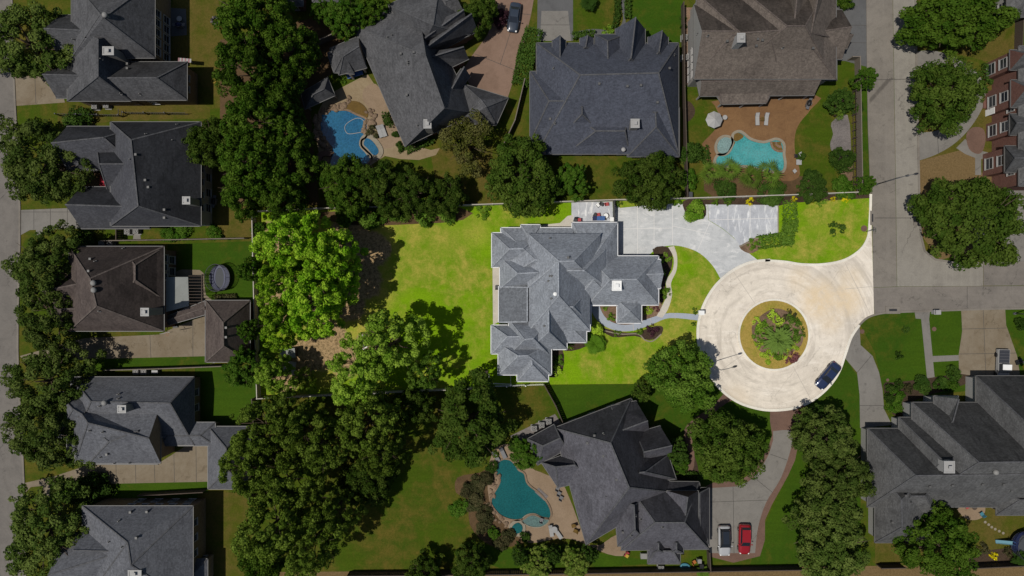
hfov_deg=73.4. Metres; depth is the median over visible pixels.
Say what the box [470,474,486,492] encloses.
shrub
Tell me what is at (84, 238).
shrub
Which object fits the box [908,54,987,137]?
oak tree
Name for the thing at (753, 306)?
kerb
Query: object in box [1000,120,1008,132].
window
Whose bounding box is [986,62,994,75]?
window
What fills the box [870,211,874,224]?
storm drain
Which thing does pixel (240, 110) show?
tree
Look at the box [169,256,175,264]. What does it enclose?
window
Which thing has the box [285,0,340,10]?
house
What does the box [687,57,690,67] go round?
window
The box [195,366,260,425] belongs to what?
lawn
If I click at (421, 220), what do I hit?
shrub
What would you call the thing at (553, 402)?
fence
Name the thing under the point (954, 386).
shrub
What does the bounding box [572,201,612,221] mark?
patio
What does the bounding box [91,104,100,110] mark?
air conditioner
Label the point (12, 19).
oak tree
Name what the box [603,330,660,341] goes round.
edging
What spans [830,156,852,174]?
hedge
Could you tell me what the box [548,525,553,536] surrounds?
sun lounger
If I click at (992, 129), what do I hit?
window
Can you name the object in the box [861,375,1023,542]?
house
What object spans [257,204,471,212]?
fence
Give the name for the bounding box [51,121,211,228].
house
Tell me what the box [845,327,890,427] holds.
driveway
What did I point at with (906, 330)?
shrub
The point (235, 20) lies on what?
tree
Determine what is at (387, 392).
fence
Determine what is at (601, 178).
lawn
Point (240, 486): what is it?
pine tree
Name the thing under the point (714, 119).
patio umbrella
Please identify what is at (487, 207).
shrub
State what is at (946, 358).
path
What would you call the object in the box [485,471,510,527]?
rock edge
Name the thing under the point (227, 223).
lawn
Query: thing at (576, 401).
lawn
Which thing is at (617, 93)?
house
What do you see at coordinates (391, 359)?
deciduous tree
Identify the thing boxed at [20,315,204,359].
driveway
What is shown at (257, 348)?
fence
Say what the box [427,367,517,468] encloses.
tree
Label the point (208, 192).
window
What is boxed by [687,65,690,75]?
window
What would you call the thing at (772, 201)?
shrub
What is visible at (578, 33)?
hedge
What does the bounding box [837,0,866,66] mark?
driveway
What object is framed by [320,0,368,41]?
tree
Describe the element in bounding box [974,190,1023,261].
driveway
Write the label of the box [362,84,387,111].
patio
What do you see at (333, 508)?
pine tree
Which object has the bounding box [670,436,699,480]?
garden bed
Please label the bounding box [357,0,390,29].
tree
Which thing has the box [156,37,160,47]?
window
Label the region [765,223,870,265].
kerb
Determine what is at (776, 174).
fan palm
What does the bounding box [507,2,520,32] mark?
parked car
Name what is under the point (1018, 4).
house
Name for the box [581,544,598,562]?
tree
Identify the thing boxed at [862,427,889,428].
garage door
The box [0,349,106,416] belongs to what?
oak tree
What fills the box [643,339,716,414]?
tree
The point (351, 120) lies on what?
hose
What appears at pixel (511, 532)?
shrub
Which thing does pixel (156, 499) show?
window
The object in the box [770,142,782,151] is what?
corner steps
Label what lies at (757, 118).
sun lounger
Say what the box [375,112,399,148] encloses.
patio
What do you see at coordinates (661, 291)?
shrub
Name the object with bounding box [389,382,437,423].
tree
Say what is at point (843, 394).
lawn
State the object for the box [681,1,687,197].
fence
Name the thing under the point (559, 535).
sun lounger
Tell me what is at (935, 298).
road
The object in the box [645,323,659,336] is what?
shrub
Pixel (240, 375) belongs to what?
tree
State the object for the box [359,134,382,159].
spa
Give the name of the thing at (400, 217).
shrub
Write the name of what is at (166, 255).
window
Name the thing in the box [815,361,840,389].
parked car
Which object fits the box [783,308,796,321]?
shrub
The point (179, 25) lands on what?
grill
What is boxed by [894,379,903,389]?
shrub
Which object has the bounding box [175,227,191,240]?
shrub
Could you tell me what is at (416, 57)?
house
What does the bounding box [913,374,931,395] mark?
shrub
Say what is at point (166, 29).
window
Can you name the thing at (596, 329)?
shrub
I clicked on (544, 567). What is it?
tree
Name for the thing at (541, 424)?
air conditioner
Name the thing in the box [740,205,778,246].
edging
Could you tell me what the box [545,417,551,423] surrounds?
air conditioner
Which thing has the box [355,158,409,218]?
tree
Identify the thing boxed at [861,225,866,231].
manhole cover
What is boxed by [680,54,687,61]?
air conditioner
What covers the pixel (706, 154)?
hedge
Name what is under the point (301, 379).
tree
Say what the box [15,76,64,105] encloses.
driveway
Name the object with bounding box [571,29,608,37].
path
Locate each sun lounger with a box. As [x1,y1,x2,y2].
[376,125,382,137]
[379,124,386,136]
[499,447,506,458]
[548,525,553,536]
[556,529,562,538]
[755,112,759,125]
[764,112,769,125]
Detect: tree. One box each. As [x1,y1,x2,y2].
[0,0,74,85]
[0,113,95,205]
[0,219,79,309]
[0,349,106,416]
[0,397,96,471]
[3,475,91,575]
[13,274,81,363]
[181,115,235,171]
[211,33,281,116]
[212,0,296,65]
[216,126,286,210]
[218,436,281,507]
[219,80,292,156]
[220,168,263,222]
[221,344,275,387]
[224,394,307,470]
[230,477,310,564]
[235,256,262,282]
[236,319,263,343]
[236,531,294,575]
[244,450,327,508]
[248,209,331,270]
[249,62,307,115]
[253,354,300,397]
[254,254,308,313]
[255,141,329,201]
[257,176,309,220]
[258,301,303,352]
[260,17,322,82]
[265,104,314,159]
[269,391,337,455]
[281,267,359,340]
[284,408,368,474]
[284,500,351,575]
[291,228,369,285]
[296,366,317,393]
[309,0,328,24]
[310,483,368,533]
[319,153,369,220]
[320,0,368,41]
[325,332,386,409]
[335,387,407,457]
[337,448,400,507]
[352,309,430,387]
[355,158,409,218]
[355,421,409,478]
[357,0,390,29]
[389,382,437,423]
[390,164,445,219]
[404,548,443,575]
[406,349,445,389]
[427,171,469,218]
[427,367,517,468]
[438,108,492,178]
[451,540,491,575]
[458,0,499,40]
[484,133,565,218]
[509,437,541,469]
[511,541,529,565]
[520,544,552,575]
[541,543,561,564]
[554,162,590,201]
[560,545,589,575]
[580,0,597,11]
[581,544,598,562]
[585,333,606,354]
[611,150,683,210]
[630,377,651,401]
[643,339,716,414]
[667,436,688,464]
[672,450,689,474]
[685,406,769,487]
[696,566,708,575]
[781,468,863,538]
[787,404,859,476]
[793,497,870,575]
[796,168,828,204]
[801,434,876,499]
[807,403,836,419]
[822,87,855,114]
[828,147,856,169]
[848,67,878,90]
[855,175,876,194]
[891,499,981,575]
[894,0,1021,56]
[906,175,1023,270]
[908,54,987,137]
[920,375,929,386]
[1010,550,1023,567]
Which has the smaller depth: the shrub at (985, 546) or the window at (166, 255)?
the window at (166, 255)
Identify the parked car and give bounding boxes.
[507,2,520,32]
[717,525,732,555]
[737,524,752,553]
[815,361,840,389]
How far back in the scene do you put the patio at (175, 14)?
109.97 m
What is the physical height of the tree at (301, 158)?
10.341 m
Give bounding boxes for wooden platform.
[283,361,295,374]
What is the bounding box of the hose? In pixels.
[344,118,363,133]
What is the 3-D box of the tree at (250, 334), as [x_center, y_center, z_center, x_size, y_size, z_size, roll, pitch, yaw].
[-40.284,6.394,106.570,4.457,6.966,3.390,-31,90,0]
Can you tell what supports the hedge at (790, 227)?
on the lawn at (438, 277)
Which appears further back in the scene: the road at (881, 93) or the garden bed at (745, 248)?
the garden bed at (745, 248)
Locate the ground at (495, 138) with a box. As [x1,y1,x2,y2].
[13,0,1023,575]
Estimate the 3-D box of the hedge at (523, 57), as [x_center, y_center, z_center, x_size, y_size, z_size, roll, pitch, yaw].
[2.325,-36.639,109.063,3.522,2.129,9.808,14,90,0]
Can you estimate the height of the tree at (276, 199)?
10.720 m
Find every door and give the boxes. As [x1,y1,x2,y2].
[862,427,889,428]
[985,107,994,116]
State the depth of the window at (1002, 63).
105.93 m
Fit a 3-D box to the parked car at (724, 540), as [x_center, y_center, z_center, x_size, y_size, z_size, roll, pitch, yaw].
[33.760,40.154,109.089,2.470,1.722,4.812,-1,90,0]
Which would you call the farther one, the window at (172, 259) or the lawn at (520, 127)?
the lawn at (520, 127)
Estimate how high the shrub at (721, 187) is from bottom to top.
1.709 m
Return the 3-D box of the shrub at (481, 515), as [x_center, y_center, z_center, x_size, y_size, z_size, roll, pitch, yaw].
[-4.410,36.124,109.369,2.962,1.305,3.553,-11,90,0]
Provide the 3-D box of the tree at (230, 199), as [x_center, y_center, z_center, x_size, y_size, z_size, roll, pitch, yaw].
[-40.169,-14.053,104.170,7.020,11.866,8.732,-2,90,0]
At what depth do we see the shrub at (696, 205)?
108.75 m
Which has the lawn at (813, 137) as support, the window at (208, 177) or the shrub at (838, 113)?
the shrub at (838, 113)
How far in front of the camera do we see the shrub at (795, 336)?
109.53 m
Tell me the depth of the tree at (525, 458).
106.18 m
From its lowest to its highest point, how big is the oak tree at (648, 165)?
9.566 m
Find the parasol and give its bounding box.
[551,526,556,532]
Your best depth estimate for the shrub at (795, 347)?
109.61 m
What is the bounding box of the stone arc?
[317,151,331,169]
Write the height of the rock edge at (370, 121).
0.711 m
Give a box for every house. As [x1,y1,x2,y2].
[42,0,197,105]
[42,246,175,331]
[48,498,212,575]
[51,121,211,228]
[57,376,219,464]
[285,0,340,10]
[355,0,508,146]
[491,222,663,381]
[527,398,709,563]
[529,17,679,156]
[687,0,853,107]
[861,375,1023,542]
[983,45,1023,189]
[996,0,1023,21]
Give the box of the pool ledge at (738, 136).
[734,133,743,140]
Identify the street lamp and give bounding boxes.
[876,173,918,185]
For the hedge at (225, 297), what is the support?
on the lawn at (202, 257)
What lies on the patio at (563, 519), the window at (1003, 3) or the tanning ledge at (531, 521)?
the tanning ledge at (531, 521)
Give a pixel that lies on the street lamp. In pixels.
(897, 178)
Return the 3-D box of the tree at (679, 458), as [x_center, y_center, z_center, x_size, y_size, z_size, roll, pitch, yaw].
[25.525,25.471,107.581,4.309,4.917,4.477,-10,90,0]
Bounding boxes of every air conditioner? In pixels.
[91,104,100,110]
[98,241,106,245]
[103,104,111,109]
[107,241,115,245]
[124,229,132,234]
[133,229,141,234]
[133,370,140,373]
[141,370,149,373]
[531,424,536,430]
[538,421,544,427]
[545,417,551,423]
[640,552,646,558]
[657,564,663,570]
[680,34,687,41]
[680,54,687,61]
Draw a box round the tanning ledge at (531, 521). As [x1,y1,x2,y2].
[521,513,548,527]
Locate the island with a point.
(751, 350)
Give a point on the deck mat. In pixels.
(542, 492)
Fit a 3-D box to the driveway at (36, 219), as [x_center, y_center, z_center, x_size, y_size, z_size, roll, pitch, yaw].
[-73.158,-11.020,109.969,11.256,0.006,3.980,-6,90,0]
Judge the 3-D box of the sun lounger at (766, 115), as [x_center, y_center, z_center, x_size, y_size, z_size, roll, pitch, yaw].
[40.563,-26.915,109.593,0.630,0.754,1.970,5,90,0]
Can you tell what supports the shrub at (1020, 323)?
on the lawn at (887, 337)
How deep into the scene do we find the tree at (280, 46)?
100.90 m
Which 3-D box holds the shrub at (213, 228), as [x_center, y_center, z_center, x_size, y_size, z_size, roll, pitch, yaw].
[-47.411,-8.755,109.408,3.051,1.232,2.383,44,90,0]
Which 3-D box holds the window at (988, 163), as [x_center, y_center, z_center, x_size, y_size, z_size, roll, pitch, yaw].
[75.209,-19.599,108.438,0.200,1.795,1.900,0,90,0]
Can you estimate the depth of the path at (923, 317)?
109.97 m
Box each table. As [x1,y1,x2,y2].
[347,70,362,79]
[795,159,801,164]
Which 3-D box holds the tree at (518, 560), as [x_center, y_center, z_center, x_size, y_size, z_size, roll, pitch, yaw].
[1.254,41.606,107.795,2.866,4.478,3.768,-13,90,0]
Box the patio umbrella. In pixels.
[706,111,722,127]
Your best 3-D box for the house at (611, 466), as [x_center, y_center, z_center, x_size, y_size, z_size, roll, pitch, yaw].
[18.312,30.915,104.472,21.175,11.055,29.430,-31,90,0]
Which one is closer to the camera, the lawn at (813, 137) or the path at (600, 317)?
the path at (600, 317)
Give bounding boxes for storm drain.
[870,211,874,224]
[885,306,899,313]
[913,216,919,224]
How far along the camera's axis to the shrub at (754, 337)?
109.60 m
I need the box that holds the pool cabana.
[301,77,337,110]
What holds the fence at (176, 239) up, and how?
on the lawn at (151, 233)
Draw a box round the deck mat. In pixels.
[535,488,547,500]
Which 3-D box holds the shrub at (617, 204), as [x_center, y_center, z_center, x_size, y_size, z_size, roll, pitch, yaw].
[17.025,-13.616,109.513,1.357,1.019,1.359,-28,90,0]
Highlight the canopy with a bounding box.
[178,58,195,64]
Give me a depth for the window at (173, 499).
108.80 m
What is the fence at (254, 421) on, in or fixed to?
on the ground at (495, 138)
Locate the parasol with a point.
(554, 529)
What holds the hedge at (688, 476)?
on the garden bed at (695, 468)
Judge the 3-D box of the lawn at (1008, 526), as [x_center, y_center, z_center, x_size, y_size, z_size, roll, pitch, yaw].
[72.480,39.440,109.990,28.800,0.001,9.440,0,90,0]
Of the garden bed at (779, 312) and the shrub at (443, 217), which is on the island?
the garden bed at (779, 312)
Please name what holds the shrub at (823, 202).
on the garden bed at (739, 201)
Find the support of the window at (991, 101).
in the house at (1003, 160)
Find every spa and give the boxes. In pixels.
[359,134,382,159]
[509,520,525,535]
[714,135,733,155]
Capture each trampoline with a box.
[204,264,229,291]
[1009,529,1023,559]
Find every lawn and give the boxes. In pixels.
[25,226,206,242]
[31,482,207,504]
[57,101,209,123]
[94,356,206,370]
[167,241,256,302]
[172,0,223,108]
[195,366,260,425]
[197,493,256,575]
[202,120,254,239]
[257,193,872,396]
[260,385,706,571]
[431,145,491,203]
[476,544,646,568]
[493,154,684,202]
[507,75,528,144]
[511,0,537,86]
[550,384,771,484]
[573,0,617,31]
[629,0,682,41]
[685,90,717,154]
[688,80,854,196]
[750,359,860,564]
[858,66,869,191]
[860,309,1023,394]
[875,508,1023,563]
[917,0,1013,61]
[918,76,991,160]
[920,150,991,258]
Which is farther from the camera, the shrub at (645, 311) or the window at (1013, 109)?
the shrub at (645, 311)
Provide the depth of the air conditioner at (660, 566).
109.07 m
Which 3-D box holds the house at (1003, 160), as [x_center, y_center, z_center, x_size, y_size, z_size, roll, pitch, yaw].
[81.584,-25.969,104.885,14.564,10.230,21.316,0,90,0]
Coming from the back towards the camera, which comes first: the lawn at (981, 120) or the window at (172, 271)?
the lawn at (981, 120)
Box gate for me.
[613,200,614,221]
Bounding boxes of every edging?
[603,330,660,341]
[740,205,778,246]
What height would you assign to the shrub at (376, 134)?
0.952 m
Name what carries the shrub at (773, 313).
on the island
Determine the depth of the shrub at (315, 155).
109.50 m
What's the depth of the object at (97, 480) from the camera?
108.31 m
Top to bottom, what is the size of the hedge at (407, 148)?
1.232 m
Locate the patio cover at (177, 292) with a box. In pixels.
[166,274,209,311]
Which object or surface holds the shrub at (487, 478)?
on the garden bed at (459, 483)
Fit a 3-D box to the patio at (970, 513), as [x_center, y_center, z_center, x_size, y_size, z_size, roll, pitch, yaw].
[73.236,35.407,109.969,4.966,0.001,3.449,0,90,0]
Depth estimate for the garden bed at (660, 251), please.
109.97 m
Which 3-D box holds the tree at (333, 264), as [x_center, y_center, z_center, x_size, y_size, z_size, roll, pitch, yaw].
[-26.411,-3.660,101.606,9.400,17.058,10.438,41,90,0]
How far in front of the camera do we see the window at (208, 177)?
108.55 m
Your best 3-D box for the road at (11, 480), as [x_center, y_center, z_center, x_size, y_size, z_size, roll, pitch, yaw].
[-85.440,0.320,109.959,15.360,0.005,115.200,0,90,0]
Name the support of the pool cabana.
on the ground at (495, 138)
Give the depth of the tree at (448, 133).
104.24 m
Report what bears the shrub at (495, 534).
on the garden bed at (459, 483)
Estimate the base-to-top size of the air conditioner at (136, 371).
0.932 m
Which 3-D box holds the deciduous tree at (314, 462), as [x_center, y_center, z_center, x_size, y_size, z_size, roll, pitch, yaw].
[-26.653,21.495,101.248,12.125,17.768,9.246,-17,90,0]
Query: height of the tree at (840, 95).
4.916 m
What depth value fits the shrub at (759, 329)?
109.42 m
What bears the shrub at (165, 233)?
on the lawn at (151, 233)
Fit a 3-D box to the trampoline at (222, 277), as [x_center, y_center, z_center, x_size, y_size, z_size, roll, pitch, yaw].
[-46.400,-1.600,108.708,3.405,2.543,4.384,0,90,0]
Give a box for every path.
[43,485,49,497]
[258,565,1023,575]
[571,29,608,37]
[592,306,698,330]
[621,0,625,24]
[657,246,676,317]
[675,394,731,478]
[915,312,934,377]
[932,355,958,361]
[957,139,987,174]
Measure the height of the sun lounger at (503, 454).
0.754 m
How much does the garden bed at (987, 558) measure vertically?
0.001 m
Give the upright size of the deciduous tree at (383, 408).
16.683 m
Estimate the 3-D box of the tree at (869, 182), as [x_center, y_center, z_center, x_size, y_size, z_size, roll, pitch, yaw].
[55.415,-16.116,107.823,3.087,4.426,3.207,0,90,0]
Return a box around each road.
[0,0,23,575]
[868,0,896,286]
[873,286,1023,313]
[893,0,982,285]
[983,263,1023,285]
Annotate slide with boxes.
[995,538,1015,545]
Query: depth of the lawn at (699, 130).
109.99 m
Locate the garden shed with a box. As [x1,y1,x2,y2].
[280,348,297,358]
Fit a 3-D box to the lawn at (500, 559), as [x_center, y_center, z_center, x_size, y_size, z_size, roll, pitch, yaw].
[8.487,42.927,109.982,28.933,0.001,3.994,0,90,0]
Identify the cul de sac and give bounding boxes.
[699,225,873,408]
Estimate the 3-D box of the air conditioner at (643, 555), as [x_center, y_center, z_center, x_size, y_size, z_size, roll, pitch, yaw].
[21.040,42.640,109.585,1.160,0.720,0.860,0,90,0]
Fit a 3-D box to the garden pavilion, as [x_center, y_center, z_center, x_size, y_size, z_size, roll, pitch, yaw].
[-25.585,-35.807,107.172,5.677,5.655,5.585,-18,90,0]
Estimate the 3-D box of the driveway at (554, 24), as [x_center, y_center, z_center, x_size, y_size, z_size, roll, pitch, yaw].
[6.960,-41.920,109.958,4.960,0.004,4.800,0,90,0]
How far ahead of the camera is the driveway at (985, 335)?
109.96 m
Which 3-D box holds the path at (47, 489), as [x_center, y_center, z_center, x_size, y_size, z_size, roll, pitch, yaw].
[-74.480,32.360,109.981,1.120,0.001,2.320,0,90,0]
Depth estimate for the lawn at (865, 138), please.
109.99 m
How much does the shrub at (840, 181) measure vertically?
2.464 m
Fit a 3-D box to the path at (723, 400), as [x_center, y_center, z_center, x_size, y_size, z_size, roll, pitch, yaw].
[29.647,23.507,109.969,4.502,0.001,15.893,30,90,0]
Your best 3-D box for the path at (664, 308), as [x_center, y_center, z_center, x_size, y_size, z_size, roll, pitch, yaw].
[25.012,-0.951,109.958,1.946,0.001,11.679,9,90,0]
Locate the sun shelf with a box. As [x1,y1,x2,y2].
[346,101,367,117]
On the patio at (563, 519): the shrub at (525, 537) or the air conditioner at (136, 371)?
the shrub at (525, 537)
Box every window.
[134,498,146,501]
[147,101,160,104]
[151,498,162,501]
[156,8,160,19]
[156,18,160,28]
[156,28,160,38]
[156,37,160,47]
[156,47,160,57]
[163,14,169,26]
[163,23,169,35]
[163,33,169,45]
[163,42,169,54]
[163,51,169,60]
[165,254,168,262]
[165,263,168,271]
[168,498,179,501]
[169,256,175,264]
[169,267,175,275]
[185,498,196,501]
[194,517,197,526]
[194,532,197,541]
[194,547,197,557]
[195,387,198,396]
[195,403,198,411]
[205,172,211,182]
[205,187,211,197]
[205,203,211,212]
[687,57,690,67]
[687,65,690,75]
[687,72,690,82]
[984,157,992,170]
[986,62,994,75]
[987,94,995,108]
[988,124,996,137]
[996,155,1003,166]
[997,1,1005,8]
[998,57,1006,70]
[999,90,1007,103]
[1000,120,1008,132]
[1006,108,1014,113]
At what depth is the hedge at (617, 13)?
109.32 m
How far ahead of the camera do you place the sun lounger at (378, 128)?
109.57 m
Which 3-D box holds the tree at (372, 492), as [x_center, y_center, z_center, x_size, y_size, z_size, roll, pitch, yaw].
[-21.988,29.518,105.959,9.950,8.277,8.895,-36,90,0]
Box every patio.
[171,8,186,35]
[176,269,210,311]
[314,74,439,165]
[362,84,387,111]
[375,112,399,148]
[488,444,625,555]
[493,267,499,324]
[510,414,560,440]
[542,215,572,226]
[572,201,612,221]
[702,95,820,180]
[957,508,984,519]
[966,127,985,153]
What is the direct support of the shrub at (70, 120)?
on the lawn at (201, 110)
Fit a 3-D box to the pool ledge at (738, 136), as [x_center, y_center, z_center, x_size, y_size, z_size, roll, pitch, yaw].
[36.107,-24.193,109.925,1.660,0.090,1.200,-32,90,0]
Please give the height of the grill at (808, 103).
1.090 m
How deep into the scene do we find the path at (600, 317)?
109.96 m
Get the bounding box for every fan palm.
[698,161,725,184]
[719,156,742,181]
[737,162,763,190]
[752,159,782,189]
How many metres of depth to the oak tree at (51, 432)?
102.88 m
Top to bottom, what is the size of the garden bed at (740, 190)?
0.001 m
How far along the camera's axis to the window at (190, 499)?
108.66 m
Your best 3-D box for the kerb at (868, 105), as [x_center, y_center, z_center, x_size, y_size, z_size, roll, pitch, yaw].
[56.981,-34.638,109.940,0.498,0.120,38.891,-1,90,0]
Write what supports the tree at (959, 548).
on the lawn at (1008, 526)
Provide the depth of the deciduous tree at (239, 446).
97.69 m
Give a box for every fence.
[54,109,122,116]
[100,238,247,241]
[103,365,221,370]
[115,229,122,239]
[122,111,186,114]
[137,489,206,496]
[249,397,257,499]
[251,217,260,397]
[256,387,472,398]
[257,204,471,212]
[292,33,336,51]
[347,567,709,575]
[471,198,687,205]
[495,384,535,386]
[504,78,524,142]
[544,384,563,423]
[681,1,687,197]
[686,192,858,199]
[706,550,710,571]
[711,565,801,571]
[847,56,862,191]
[876,563,906,568]
[969,562,1023,568]
[1014,18,1023,48]
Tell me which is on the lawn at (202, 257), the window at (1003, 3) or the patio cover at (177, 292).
the patio cover at (177, 292)
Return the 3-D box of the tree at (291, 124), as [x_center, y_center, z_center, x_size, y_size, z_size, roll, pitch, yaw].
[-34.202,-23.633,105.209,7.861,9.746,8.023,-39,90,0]
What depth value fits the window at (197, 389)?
108.76 m
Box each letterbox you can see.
[698,310,704,314]
[931,310,940,314]
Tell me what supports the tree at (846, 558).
on the lawn at (843, 394)
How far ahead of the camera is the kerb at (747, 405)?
109.87 m
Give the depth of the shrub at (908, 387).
109.22 m
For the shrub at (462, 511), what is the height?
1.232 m
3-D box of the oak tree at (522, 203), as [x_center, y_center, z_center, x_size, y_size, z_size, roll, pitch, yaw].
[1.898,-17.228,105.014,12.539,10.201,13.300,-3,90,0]
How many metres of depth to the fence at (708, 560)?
108.80 m
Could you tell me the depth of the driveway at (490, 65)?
109.97 m
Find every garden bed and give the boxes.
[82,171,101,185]
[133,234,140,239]
[220,18,343,204]
[318,207,472,225]
[455,470,523,546]
[550,349,563,377]
[565,343,586,350]
[600,302,661,324]
[603,326,662,339]
[653,246,672,303]
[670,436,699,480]
[683,199,705,219]
[684,7,691,84]
[686,101,694,121]
[701,193,871,205]
[704,172,825,197]
[739,238,760,252]
[752,309,802,356]
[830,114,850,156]
[841,166,852,180]
[883,374,969,416]
[953,548,1015,563]
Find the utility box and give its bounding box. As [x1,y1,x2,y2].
[151,370,159,373]
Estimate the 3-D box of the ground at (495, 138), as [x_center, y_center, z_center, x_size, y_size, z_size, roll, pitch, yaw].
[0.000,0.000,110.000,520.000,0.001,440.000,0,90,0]
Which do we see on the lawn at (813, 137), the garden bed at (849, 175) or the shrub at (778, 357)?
the garden bed at (849, 175)
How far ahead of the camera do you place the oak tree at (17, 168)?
103.08 m
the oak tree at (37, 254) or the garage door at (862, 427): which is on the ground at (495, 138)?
the oak tree at (37, 254)
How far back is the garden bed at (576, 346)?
109.97 m
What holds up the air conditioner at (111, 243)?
on the ground at (495, 138)
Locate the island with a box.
[740,301,807,368]
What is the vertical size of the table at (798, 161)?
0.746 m
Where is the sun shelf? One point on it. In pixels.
(359, 108)
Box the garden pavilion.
[327,36,366,79]
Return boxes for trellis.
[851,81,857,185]
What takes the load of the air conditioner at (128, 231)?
on the lawn at (151, 233)
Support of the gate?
on the lawn at (438, 277)
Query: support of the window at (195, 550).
in the house at (145, 537)
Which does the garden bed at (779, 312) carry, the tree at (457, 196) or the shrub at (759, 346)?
the shrub at (759, 346)
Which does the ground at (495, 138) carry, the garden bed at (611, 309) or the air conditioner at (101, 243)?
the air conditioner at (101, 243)
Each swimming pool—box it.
[315,109,372,169]
[490,458,551,520]
[713,130,786,173]
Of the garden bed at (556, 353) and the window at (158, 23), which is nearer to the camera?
the window at (158, 23)
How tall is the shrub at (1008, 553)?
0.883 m
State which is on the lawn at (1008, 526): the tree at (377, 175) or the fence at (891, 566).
the fence at (891, 566)
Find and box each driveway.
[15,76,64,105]
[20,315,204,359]
[21,208,79,234]
[25,446,206,490]
[465,0,533,96]
[537,0,572,40]
[540,11,570,40]
[615,203,756,277]
[706,409,799,562]
[708,204,777,244]
[709,430,792,552]
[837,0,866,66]
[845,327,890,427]
[917,50,985,159]
[959,310,1019,375]
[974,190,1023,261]
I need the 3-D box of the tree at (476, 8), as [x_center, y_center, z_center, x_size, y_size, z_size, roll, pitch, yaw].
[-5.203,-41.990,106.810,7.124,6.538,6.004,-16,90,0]
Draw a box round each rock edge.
[312,112,333,156]
[320,95,350,114]
[361,108,377,135]
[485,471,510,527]
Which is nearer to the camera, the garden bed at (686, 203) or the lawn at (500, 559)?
the garden bed at (686, 203)
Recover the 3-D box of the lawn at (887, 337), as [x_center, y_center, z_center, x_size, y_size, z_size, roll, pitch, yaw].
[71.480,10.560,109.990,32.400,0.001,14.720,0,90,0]
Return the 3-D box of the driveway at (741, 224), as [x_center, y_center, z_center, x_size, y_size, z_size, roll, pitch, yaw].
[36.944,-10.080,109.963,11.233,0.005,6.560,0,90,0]
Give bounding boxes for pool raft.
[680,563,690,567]
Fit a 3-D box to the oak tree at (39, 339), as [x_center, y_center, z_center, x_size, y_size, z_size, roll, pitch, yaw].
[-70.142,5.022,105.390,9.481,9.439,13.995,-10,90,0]
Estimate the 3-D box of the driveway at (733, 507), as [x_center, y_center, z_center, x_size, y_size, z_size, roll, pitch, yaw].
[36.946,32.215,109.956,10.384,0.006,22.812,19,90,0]
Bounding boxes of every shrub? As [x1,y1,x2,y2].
[61,105,93,128]
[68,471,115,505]
[72,227,97,245]
[159,227,177,242]
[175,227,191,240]
[205,223,223,240]
[249,222,265,236]
[306,153,324,168]
[334,198,357,227]
[337,75,345,83]
[356,203,386,231]
[365,124,378,138]
[387,205,408,222]
[391,131,398,136]
[398,145,403,153]
[413,198,435,228]
[435,199,455,225]
[447,499,468,518]
[459,482,476,497]
[464,491,483,512]
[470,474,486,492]
[475,503,494,524]
[475,520,491,534]
[476,205,490,220]
[480,469,493,484]
[485,460,498,472]
[488,525,500,540]
[492,8,509,29]
[492,537,507,551]
[501,528,516,545]
[507,435,519,451]
[520,531,529,542]
[552,354,563,365]
[552,364,561,375]
[591,321,603,335]
[601,24,614,33]
[607,313,614,320]
[615,200,622,207]
[643,306,653,314]
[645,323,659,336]
[659,287,670,298]
[660,252,672,263]
[673,199,681,207]
[674,142,704,164]
[680,167,697,189]
[683,199,704,222]
[713,178,735,201]
[745,197,753,205]
[746,238,759,250]
[751,332,765,341]
[752,317,761,326]
[754,319,773,334]
[754,339,763,349]
[756,180,787,206]
[759,349,776,364]
[773,351,783,360]
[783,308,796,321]
[783,349,799,363]
[784,313,801,330]
[788,339,798,350]
[792,327,805,342]
[796,152,805,159]
[815,199,827,207]
[828,221,846,236]
[831,174,855,199]
[833,109,843,119]
[837,0,854,11]
[850,102,862,113]
[883,401,903,413]
[884,392,894,403]
[885,384,896,391]
[889,390,905,402]
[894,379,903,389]
[895,351,903,359]
[901,325,909,333]
[903,383,912,394]
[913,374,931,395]
[932,376,949,389]
[945,365,962,381]
[946,381,959,391]
[976,541,989,555]
[988,552,997,559]
[1003,547,1012,558]
[1014,317,1023,330]
[1015,358,1023,364]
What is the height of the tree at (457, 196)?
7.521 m
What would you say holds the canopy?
on the lawn at (197, 44)
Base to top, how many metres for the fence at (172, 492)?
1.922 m
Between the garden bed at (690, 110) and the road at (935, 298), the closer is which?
the road at (935, 298)
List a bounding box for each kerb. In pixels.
[11,0,25,575]
[696,259,859,411]
[738,298,809,370]
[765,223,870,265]
[859,308,1023,324]
[866,0,871,192]
[868,194,871,222]
[914,0,1023,263]
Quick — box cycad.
[760,325,794,354]
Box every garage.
[166,300,253,362]
[207,426,252,489]
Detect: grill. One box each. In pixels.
[172,22,184,27]
[805,97,812,109]
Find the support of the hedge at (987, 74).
on the ground at (495, 138)
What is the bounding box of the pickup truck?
[994,349,1011,374]
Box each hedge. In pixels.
[212,293,236,299]
[381,111,393,130]
[404,136,434,153]
[511,25,543,86]
[570,29,595,40]
[611,0,621,28]
[623,0,631,19]
[674,469,702,480]
[700,145,710,163]
[755,200,798,249]
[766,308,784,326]
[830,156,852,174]
[981,61,993,83]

